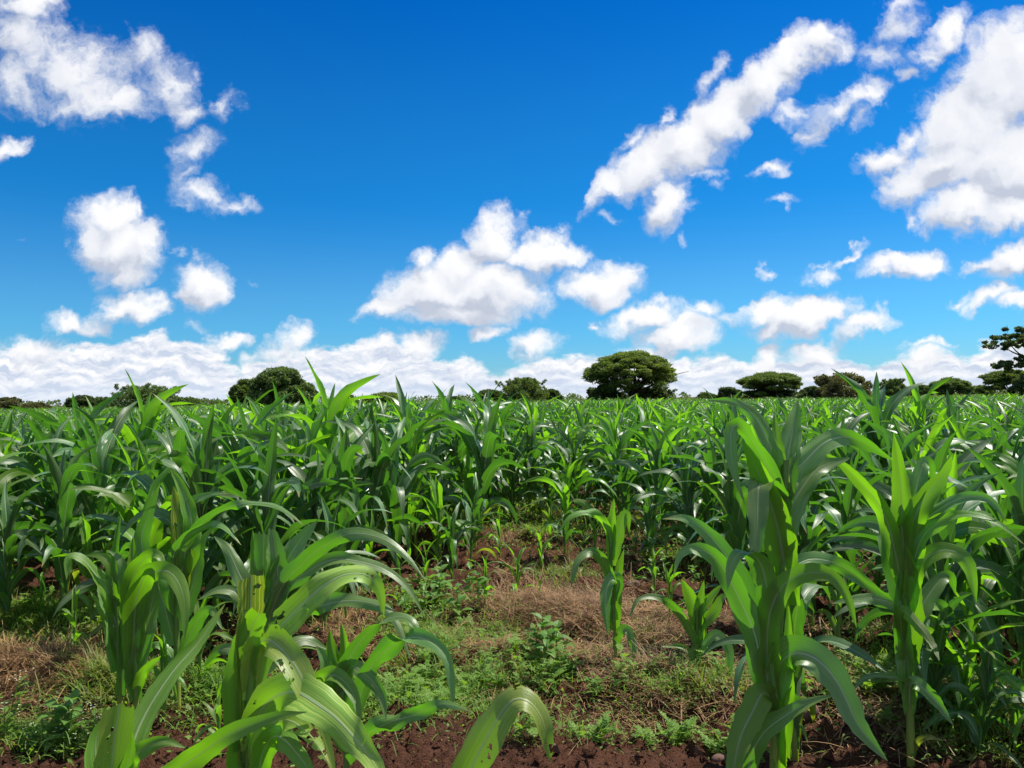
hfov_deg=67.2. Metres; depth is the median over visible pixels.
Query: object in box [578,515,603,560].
maize plant
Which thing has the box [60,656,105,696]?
grass tuft
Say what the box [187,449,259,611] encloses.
maize plant
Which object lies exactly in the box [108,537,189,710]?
maize plant
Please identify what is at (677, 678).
grass tuft
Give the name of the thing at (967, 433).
maize plant
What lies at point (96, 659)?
grass tuft
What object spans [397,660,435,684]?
lobed weed
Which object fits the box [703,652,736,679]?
lobed weed
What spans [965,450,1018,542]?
maize plant
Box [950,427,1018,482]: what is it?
maize plant
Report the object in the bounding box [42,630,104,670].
grass tuft
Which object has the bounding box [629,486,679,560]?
maize plant
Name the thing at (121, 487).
maize plant
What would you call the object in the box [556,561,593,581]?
grass tuft
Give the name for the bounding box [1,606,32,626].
lobed weed
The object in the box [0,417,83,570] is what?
maize plant
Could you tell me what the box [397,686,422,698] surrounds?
lobed weed
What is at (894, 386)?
bush
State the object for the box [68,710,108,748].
flowering weed
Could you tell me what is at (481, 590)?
oval leaf weed
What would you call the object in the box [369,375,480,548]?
maize plant
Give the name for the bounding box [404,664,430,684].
lobed weed
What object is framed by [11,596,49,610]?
lobed weed
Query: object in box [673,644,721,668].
lobed weed
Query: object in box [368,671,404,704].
lobed weed
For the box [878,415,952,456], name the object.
maize plant
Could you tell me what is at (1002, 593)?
maize plant
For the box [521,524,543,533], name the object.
lobed weed
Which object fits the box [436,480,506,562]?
maize plant
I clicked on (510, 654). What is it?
lobed weed
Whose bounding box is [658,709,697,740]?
lobed weed
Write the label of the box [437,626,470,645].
lobed weed
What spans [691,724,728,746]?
lobed weed
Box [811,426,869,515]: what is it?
maize plant
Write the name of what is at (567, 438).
maize plant
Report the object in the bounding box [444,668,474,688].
lobed weed
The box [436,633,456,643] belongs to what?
lobed weed
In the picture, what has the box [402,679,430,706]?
lobed weed
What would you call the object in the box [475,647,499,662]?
lobed weed
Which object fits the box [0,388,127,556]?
maize plant
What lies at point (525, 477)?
maize plant
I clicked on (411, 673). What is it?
lobed weed
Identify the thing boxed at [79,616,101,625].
lobed weed
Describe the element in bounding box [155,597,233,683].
maize plant
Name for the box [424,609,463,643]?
grass tuft
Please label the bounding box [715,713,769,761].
lobed weed
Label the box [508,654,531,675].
lobed weed
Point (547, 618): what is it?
oval leaf weed
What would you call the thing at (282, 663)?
maize plant
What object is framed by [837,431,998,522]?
maize plant
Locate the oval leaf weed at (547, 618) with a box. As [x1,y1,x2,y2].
[524,613,561,649]
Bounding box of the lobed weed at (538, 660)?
[512,645,545,668]
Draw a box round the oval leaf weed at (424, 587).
[414,583,433,608]
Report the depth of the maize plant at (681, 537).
5.94 m
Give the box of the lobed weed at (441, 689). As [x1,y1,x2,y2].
[419,676,450,699]
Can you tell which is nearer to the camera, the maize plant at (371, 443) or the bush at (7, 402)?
the maize plant at (371, 443)
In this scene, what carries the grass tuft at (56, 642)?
on the ground at (446, 753)
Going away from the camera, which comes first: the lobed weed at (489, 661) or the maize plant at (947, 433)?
the lobed weed at (489, 661)
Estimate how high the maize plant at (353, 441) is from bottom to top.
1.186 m
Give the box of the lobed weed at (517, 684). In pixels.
[504,670,534,688]
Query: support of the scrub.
on the ground at (446, 753)
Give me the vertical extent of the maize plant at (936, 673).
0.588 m
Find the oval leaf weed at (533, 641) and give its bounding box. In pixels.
[527,632,542,657]
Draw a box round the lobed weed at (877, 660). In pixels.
[832,645,880,662]
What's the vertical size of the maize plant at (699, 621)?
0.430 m
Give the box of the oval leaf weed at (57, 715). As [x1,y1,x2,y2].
[37,699,70,753]
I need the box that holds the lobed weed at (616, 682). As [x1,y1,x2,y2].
[578,673,646,693]
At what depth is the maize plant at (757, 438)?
4.99 m
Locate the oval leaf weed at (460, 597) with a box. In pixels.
[445,583,472,617]
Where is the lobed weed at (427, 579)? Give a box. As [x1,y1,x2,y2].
[398,576,431,596]
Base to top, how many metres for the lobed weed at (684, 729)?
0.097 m
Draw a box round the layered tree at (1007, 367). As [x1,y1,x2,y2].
[981,325,1023,396]
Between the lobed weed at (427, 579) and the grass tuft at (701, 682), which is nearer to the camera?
the grass tuft at (701, 682)
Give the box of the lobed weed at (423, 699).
[406,693,446,718]
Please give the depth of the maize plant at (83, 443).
5.69 m
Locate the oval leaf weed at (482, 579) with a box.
[465,572,493,606]
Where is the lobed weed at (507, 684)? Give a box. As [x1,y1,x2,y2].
[495,679,520,691]
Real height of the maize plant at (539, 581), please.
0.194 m
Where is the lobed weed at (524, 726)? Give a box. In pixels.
[508,712,537,738]
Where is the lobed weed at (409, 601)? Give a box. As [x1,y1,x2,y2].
[393,591,418,608]
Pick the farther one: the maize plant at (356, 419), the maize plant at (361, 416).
the maize plant at (361, 416)
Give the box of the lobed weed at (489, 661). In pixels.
[472,657,506,678]
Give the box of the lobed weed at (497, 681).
[485,671,507,689]
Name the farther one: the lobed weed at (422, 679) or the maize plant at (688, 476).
the maize plant at (688, 476)
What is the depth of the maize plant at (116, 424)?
5.57 m
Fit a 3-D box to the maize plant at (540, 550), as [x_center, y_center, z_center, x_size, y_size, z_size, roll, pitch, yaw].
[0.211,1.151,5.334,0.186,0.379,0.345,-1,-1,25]
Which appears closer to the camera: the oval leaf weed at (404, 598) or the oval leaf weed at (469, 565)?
the oval leaf weed at (404, 598)
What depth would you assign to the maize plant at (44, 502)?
5.48 m
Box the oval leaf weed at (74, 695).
[42,689,89,757]
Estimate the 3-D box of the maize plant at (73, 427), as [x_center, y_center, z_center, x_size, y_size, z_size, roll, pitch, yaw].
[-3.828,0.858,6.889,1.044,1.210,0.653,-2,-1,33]
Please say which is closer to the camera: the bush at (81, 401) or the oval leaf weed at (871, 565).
the oval leaf weed at (871, 565)
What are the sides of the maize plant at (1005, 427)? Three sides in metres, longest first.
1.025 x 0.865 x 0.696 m
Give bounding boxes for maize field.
[0,384,1023,662]
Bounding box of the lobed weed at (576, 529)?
[568,524,581,535]
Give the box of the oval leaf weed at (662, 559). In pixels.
[656,551,671,580]
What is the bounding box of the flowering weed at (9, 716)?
[0,670,35,739]
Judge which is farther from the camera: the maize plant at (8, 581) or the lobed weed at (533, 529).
the lobed weed at (533, 529)
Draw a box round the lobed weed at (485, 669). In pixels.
[456,666,493,690]
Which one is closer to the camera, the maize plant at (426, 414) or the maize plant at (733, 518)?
the maize plant at (733, 518)
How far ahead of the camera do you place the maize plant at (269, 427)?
7.57 m
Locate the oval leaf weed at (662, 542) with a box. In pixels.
[656,526,676,557]
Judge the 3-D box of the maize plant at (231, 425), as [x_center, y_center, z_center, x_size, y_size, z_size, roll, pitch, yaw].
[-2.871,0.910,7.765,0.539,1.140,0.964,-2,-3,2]
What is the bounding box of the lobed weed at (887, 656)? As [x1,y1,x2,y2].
[881,654,920,676]
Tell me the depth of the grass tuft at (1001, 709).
2.83 m
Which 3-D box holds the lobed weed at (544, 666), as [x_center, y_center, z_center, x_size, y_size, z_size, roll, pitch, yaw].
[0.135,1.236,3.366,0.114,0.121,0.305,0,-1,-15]
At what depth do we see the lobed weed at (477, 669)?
3.48 m
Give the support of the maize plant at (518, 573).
on the ground at (446, 753)
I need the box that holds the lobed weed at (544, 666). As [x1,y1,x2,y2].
[529,652,556,676]
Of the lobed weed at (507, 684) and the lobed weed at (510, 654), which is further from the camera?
the lobed weed at (510, 654)
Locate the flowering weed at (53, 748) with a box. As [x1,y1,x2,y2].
[37,708,82,758]
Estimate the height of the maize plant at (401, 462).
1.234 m
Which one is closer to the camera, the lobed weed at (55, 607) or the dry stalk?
the dry stalk
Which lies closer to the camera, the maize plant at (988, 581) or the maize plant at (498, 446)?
the maize plant at (988, 581)
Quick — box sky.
[0,0,1023,405]
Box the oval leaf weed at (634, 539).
[627,536,644,557]
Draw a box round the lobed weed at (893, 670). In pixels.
[865,665,897,694]
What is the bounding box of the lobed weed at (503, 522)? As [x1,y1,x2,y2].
[500,519,512,527]
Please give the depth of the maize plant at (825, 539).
5.03 m
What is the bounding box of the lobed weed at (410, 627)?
[397,614,419,636]
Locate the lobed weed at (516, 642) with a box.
[504,623,538,654]
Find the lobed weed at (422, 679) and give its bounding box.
[417,676,468,700]
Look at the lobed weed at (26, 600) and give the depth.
4.49 m
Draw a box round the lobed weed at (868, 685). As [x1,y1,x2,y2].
[851,668,891,694]
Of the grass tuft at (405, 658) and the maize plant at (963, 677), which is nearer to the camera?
the maize plant at (963, 677)
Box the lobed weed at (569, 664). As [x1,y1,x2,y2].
[553,653,581,674]
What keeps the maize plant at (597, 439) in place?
on the ground at (446, 753)
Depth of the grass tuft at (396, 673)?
3.48 m
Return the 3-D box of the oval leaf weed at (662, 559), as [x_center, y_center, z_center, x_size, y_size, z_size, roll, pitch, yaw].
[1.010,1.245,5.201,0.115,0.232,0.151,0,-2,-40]
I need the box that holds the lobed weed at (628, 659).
[615,643,671,675]
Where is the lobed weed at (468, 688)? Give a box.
[456,674,477,700]
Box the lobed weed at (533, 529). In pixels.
[527,528,536,537]
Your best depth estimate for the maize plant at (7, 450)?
6.08 m
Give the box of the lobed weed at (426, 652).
[413,635,450,664]
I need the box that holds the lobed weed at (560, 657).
[526,642,574,667]
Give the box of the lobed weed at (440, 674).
[426,668,447,686]
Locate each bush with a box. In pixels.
[0,397,30,409]
[21,402,51,408]
[64,394,96,408]
[95,396,117,406]
[176,396,200,405]
[227,379,249,405]
[542,388,563,400]
[586,384,626,400]
[627,386,677,400]
[694,392,714,399]
[713,386,741,398]
[738,388,798,400]
[796,385,821,398]
[812,371,872,398]
[879,378,910,396]
[907,384,933,395]
[965,383,1000,395]
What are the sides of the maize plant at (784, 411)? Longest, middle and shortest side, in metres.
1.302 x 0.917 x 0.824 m
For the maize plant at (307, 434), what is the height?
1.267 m
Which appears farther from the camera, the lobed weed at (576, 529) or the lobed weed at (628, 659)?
the lobed weed at (576, 529)
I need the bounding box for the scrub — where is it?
[20,389,1016,406]
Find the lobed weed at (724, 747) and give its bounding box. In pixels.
[719,738,726,750]
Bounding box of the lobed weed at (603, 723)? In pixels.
[569,711,619,744]
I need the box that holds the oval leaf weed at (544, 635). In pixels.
[530,629,565,663]
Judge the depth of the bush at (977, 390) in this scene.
94.10 m
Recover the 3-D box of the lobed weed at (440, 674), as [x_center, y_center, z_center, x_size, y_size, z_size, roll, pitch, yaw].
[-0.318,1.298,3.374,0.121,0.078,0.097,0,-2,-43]
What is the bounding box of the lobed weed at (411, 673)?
[376,666,418,694]
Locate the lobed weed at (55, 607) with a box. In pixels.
[45,598,69,617]
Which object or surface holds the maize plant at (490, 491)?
on the ground at (446, 753)
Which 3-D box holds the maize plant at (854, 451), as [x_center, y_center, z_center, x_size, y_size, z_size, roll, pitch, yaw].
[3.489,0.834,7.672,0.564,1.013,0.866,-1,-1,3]
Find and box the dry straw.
[0,506,1023,767]
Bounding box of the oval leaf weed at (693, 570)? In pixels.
[686,565,699,582]
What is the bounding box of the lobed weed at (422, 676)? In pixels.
[411,663,439,689]
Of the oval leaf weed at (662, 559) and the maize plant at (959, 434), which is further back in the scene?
the maize plant at (959, 434)
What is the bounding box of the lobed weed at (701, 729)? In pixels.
[667,721,707,740]
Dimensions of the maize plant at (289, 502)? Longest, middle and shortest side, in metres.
1.120 x 0.945 x 0.760 m
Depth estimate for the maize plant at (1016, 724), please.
2.69 m
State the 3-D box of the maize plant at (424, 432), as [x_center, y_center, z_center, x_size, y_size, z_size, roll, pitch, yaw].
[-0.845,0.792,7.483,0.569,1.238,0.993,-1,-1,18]
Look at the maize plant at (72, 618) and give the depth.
3.70 m
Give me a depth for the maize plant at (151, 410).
6.63 m
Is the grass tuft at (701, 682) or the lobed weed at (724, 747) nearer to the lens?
the lobed weed at (724, 747)
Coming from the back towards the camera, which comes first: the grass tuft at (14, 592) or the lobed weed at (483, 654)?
the grass tuft at (14, 592)
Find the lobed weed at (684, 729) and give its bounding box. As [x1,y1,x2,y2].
[656,719,693,743]
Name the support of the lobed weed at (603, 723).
on the ground at (446, 753)
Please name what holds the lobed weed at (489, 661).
on the ground at (446, 753)
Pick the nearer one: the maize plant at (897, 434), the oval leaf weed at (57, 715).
the oval leaf weed at (57, 715)
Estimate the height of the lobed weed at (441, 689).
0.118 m
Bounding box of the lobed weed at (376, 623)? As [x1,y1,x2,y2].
[366,615,381,634]
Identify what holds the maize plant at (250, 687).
on the ground at (446, 753)
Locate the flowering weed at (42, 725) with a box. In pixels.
[18,701,51,750]
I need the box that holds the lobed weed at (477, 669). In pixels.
[460,652,489,678]
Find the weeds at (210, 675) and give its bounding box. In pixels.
[0,477,1023,767]
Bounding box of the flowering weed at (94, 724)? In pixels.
[76,700,109,738]
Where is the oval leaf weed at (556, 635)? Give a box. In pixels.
[539,620,573,657]
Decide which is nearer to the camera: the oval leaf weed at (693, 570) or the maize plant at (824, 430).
the oval leaf weed at (693, 570)
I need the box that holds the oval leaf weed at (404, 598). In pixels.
[394,587,417,613]
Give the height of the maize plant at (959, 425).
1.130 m
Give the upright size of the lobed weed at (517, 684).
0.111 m
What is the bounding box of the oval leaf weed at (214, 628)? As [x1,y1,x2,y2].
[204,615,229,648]
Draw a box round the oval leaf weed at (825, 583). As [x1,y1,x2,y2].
[815,581,834,608]
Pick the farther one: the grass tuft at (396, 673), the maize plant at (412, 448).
the maize plant at (412, 448)
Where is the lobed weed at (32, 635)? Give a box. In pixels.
[25,627,50,642]
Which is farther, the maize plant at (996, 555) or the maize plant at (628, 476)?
the maize plant at (628, 476)
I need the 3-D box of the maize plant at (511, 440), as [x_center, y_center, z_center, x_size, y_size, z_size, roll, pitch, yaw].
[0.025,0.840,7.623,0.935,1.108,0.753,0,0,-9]
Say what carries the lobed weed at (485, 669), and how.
on the ground at (446, 753)
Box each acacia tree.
[106,382,182,408]
[365,392,407,403]
[473,388,503,401]
[495,377,549,401]
[580,349,688,400]
[736,370,802,397]
[923,377,975,395]
[977,368,1023,395]
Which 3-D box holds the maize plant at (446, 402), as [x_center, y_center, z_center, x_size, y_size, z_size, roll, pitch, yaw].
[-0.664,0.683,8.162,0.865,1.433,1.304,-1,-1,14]
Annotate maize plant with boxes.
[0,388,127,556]
[0,410,138,560]
[0,415,73,512]
[0,416,115,571]
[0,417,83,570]
[0,431,35,544]
[0,443,127,599]
[0,452,56,570]
[0,479,70,625]
[0,505,29,595]
[0,548,20,570]
[1,418,59,520]
[1,447,137,581]
[13,424,73,513]
[17,401,165,552]
[19,515,32,519]
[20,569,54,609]
[23,416,136,597]
[34,413,138,550]
[48,424,154,562]
[49,431,166,569]
[51,511,99,619]
[53,467,223,639]
[54,585,87,647]
[56,413,118,515]
[58,397,123,448]
[64,513,126,704]
[69,454,169,580]
[78,371,193,485]
[84,604,305,767]
[89,395,297,623]
[98,425,174,571]
[102,415,239,553]
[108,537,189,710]
[118,422,167,484]
[119,468,302,710]
[128,408,162,483]
[141,438,187,468]
[147,426,175,469]
[147,629,186,716]
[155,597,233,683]
[159,400,248,544]
[166,420,344,620]
[171,408,250,437]
[174,431,225,544]
[178,391,303,544]
[179,448,311,590]
[186,414,310,560]
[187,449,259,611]
[193,674,221,757]
[198,520,424,673]
[199,397,244,427]
[205,464,241,586]
[213,421,337,547]
[213,434,373,618]
[214,403,372,536]
[218,422,247,482]
[218,429,316,512]
[221,565,385,767]
[231,398,284,430]
[237,410,267,441]
[247,381,298,431]
[249,441,369,622]
[262,357,401,519]
[262,416,331,500]
[280,635,315,683]
[281,408,358,443]
[284,416,346,441]
[288,492,390,630]
[292,416,397,586]
[299,404,402,553]
[307,422,384,592]
[315,612,471,767]
[316,401,437,575]
[336,399,398,434]
[337,416,430,525]
[340,418,391,516]
[349,400,414,524]
[353,405,388,439]
[354,417,454,575]
[366,505,402,587]
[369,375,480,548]
[369,397,461,442]
[369,424,474,539]
[379,572,397,618]
[382,416,414,521]
[383,405,430,502]
[387,399,462,556]
[389,403,449,524]
[390,381,486,503]
[390,388,472,420]
[400,538,437,586]
[401,412,463,532]
[401,484,428,564]
[407,476,468,565]
[409,475,469,563]
[412,408,498,526]
[418,391,525,547]
[421,502,482,580]
[428,446,513,546]
[429,401,481,506]
[429,406,489,522]
[430,443,463,480]
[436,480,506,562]
[440,398,510,496]
[440,413,524,529]
[451,685,553,767]
[462,409,497,470]
[462,413,516,523]
[463,398,547,516]
[465,551,501,605]
[480,415,558,524]
[482,503,500,557]
[487,542,538,597]
[497,415,553,516]
[500,426,559,513]
[502,417,557,508]
[508,415,603,513]
[517,443,601,554]
[521,441,573,513]
[526,524,563,574]
[535,420,598,508]
[535,421,628,523]
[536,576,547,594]
[542,505,561,549]
[556,499,636,661]
[569,429,632,508]
[570,419,636,512]
[570,420,664,536]
[576,429,616,508]
[577,401,653,514]
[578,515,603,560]
[596,421,639,510]
[599,419,720,558]
[610,404,673,510]
[614,445,652,505]
[616,419,700,537]
[626,415,710,510]
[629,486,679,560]
[629,579,733,680]
[633,423,716,540]
[633,546,664,592]
[636,436,725,565]
[637,412,714,511]
[648,562,686,620]
[650,458,697,510]
[657,487,717,556]
[661,395,749,533]
[662,423,754,633]
[664,397,893,767]
[665,422,704,531]
[665,434,725,545]
[673,410,716,463]
[681,436,716,512]
[682,387,770,500]
[686,405,721,451]
[698,413,748,548]
[699,417,828,572]
[701,529,885,761]
[705,415,785,457]
[705,488,748,546]
[708,460,864,551]
[715,476,848,586]
[717,410,789,453]
[747,411,813,527]
[762,436,870,628]
[777,396,814,438]
[778,412,875,516]
[778,414,823,434]
[784,417,828,439]
[790,724,807,751]
[797,447,891,630]
[802,419,915,559]
[806,411,869,504]
[808,422,837,455]
[809,435,887,558]
[809,456,847,588]
[809,484,826,539]
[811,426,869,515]
[811,503,852,589]
[813,506,836,583]
[814,420,969,587]
[815,551,873,637]
[821,465,1023,709]
[822,410,839,454]
[824,453,1016,688]
[826,433,1023,767]
[831,368,924,476]
[834,392,987,584]
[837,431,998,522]
[853,427,865,505]
[854,416,922,484]
[867,456,1003,630]
[877,593,1009,740]
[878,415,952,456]
[878,419,942,451]
[883,451,1016,678]
[885,442,1006,574]
[888,447,1023,685]
[888,591,1023,740]
[891,362,963,446]
[891,417,940,439]
[906,409,940,438]
[922,411,980,442]
[922,621,1023,767]
[924,424,1014,498]
[938,412,981,439]
[940,390,1023,492]
[946,409,980,489]
[946,416,1000,505]
[948,448,1007,482]
[949,413,1023,482]
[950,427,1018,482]
[957,421,1023,534]
[960,471,1015,643]
[963,477,1018,644]
[965,408,1023,450]
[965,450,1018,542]
[982,413,1023,471]
[984,431,1018,470]
[984,563,1023,676]
[994,418,1015,470]
[995,657,1023,756]
[1006,449,1018,458]
[1009,424,1023,441]
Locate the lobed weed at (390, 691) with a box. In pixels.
[368,673,400,709]
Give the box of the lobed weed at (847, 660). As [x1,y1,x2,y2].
[838,654,867,675]
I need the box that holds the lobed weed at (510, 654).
[492,645,532,660]
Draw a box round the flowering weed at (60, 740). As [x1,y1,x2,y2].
[31,698,92,751]
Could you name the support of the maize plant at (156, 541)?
on the ground at (446, 753)
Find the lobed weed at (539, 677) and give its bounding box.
[529,658,566,694]
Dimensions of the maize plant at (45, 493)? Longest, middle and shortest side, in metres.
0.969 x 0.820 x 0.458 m
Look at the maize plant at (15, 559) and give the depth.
5.01 m
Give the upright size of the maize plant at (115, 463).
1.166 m
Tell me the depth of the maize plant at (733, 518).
3.85 m
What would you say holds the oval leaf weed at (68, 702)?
on the ground at (446, 753)
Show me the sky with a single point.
(207, 196)
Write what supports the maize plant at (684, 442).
on the ground at (446, 753)
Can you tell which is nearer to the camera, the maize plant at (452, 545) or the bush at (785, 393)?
the maize plant at (452, 545)
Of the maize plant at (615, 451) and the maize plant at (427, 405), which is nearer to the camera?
the maize plant at (615, 451)
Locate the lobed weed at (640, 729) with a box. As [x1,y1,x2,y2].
[630,720,672,745]
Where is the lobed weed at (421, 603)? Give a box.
[417,598,428,614]
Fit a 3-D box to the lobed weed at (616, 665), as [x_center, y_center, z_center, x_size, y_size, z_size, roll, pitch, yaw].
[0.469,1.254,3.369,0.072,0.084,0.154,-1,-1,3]
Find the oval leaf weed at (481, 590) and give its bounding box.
[473,579,494,601]
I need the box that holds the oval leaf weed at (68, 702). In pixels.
[41,700,89,750]
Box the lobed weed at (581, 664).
[544,657,589,678]
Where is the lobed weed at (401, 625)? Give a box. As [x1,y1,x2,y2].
[387,620,421,629]
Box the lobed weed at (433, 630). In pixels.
[424,622,449,640]
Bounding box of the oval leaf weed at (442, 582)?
[431,576,450,602]
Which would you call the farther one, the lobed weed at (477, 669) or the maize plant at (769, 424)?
the maize plant at (769, 424)
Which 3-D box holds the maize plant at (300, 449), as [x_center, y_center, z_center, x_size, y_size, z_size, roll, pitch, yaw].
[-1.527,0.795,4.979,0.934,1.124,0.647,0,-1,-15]
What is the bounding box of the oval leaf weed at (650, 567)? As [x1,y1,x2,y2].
[645,558,658,578]
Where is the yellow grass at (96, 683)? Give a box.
[0,549,1021,767]
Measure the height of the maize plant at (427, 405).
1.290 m
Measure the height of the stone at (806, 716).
0.066 m
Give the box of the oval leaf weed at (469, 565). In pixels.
[457,561,476,599]
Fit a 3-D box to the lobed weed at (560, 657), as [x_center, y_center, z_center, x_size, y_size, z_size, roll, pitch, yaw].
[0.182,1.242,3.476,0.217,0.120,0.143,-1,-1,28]
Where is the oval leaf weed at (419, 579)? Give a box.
[407,567,428,588]
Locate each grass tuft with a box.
[13,575,29,597]
[14,626,90,665]
[20,666,69,697]
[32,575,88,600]
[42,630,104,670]
[43,581,70,603]
[60,644,107,675]
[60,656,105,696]
[63,627,103,654]
[83,666,115,697]
[364,657,423,681]
[370,648,411,671]
[386,644,432,668]
[415,622,480,681]
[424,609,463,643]
[539,559,578,591]
[544,566,581,593]
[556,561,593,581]
[563,556,615,576]
[640,643,705,700]
[670,653,748,698]
[694,666,729,691]
[878,689,977,754]
[936,708,993,752]
[953,713,1022,762]
[989,703,1020,727]
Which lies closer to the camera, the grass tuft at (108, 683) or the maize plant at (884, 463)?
the grass tuft at (108, 683)
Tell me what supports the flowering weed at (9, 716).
on the ground at (446, 753)
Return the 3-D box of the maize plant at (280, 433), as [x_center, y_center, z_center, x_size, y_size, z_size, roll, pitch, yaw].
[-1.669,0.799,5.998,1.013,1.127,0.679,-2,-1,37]
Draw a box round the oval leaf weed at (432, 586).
[420,584,444,617]
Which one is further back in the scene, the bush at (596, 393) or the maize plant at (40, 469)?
the bush at (596, 393)
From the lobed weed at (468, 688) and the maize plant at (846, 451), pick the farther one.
the maize plant at (846, 451)
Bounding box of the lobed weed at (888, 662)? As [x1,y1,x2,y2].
[864,659,895,668]
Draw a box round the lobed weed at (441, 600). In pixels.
[434,596,455,609]
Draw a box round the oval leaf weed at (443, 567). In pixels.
[425,564,452,591]
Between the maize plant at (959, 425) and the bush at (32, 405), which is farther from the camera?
the bush at (32, 405)
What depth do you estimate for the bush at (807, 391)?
73.66 m
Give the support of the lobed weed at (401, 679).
on the ground at (446, 753)
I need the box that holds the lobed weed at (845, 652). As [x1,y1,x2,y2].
[836,649,915,684]
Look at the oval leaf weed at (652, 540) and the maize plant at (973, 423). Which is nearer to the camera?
the oval leaf weed at (652, 540)
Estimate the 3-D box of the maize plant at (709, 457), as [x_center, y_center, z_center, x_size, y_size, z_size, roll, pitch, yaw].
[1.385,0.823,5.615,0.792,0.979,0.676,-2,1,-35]
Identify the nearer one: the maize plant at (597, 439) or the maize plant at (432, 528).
the maize plant at (432, 528)
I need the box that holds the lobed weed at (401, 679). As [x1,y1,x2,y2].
[369,674,410,706]
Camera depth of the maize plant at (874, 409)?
6.85 m
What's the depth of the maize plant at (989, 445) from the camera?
5.70 m
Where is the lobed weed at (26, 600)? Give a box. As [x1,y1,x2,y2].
[13,585,55,607]
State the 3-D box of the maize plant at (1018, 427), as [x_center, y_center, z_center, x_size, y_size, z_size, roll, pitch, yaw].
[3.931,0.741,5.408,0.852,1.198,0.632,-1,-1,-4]
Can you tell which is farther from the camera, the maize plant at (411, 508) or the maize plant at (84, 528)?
the maize plant at (411, 508)
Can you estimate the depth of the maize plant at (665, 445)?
6.64 m
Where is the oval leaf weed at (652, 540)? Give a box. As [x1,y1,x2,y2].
[644,533,670,566]
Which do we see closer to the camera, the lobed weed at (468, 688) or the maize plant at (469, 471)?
the lobed weed at (468, 688)
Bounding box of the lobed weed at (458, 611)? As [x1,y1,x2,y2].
[453,607,486,631]
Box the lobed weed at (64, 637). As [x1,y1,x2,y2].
[51,625,97,642]
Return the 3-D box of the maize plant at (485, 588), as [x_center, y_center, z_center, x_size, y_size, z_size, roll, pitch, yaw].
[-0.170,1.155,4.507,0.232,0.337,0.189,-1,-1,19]
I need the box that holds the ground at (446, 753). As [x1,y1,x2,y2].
[0,397,1023,767]
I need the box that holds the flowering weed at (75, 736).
[43,709,93,749]
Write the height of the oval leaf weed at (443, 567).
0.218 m
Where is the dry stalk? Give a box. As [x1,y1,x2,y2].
[564,649,582,682]
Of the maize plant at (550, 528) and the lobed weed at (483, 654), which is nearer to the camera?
the lobed weed at (483, 654)
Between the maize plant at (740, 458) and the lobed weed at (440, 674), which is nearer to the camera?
the lobed weed at (440, 674)
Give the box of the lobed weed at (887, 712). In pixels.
[865,706,895,727]
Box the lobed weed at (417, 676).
[394,675,422,694]
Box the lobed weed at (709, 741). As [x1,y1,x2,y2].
[692,727,726,755]
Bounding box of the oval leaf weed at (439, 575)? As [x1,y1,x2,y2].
[429,573,451,597]
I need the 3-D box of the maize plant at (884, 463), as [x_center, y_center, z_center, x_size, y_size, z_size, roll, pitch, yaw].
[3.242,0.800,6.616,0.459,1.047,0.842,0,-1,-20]
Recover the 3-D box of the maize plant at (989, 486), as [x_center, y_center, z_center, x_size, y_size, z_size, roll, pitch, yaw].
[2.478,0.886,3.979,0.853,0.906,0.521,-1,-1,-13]
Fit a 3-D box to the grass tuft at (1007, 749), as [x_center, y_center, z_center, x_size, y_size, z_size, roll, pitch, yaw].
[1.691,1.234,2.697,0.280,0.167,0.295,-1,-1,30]
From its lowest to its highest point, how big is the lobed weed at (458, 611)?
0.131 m
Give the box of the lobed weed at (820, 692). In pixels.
[805,674,829,698]
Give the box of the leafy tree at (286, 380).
[243,366,318,406]
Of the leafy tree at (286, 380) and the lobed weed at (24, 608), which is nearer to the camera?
the lobed weed at (24, 608)
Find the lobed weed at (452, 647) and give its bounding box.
[431,640,458,661]
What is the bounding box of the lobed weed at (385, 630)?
[379,620,393,636]
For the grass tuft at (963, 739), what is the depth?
2.74 m
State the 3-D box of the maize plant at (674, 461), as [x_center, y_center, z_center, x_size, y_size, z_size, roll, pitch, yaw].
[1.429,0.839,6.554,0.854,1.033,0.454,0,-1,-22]
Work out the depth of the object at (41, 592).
4.45 m
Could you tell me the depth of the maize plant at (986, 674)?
2.63 m
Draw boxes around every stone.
[625,579,639,586]
[711,753,726,761]
[803,705,818,720]
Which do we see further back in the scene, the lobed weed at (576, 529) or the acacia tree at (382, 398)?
the acacia tree at (382, 398)
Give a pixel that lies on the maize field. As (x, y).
(564, 410)
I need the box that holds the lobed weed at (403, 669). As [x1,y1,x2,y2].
[390,664,442,678]
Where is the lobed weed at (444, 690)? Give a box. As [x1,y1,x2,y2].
[433,678,463,710]
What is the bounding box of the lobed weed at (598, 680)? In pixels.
[584,673,606,694]
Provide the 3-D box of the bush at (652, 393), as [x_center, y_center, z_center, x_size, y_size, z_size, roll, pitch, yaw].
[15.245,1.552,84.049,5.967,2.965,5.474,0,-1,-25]
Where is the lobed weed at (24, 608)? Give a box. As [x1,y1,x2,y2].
[9,604,37,612]
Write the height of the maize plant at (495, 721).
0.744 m
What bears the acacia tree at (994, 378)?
on the ground at (446, 753)
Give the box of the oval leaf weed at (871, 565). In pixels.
[864,560,885,587]
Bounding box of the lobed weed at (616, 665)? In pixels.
[611,660,625,673]

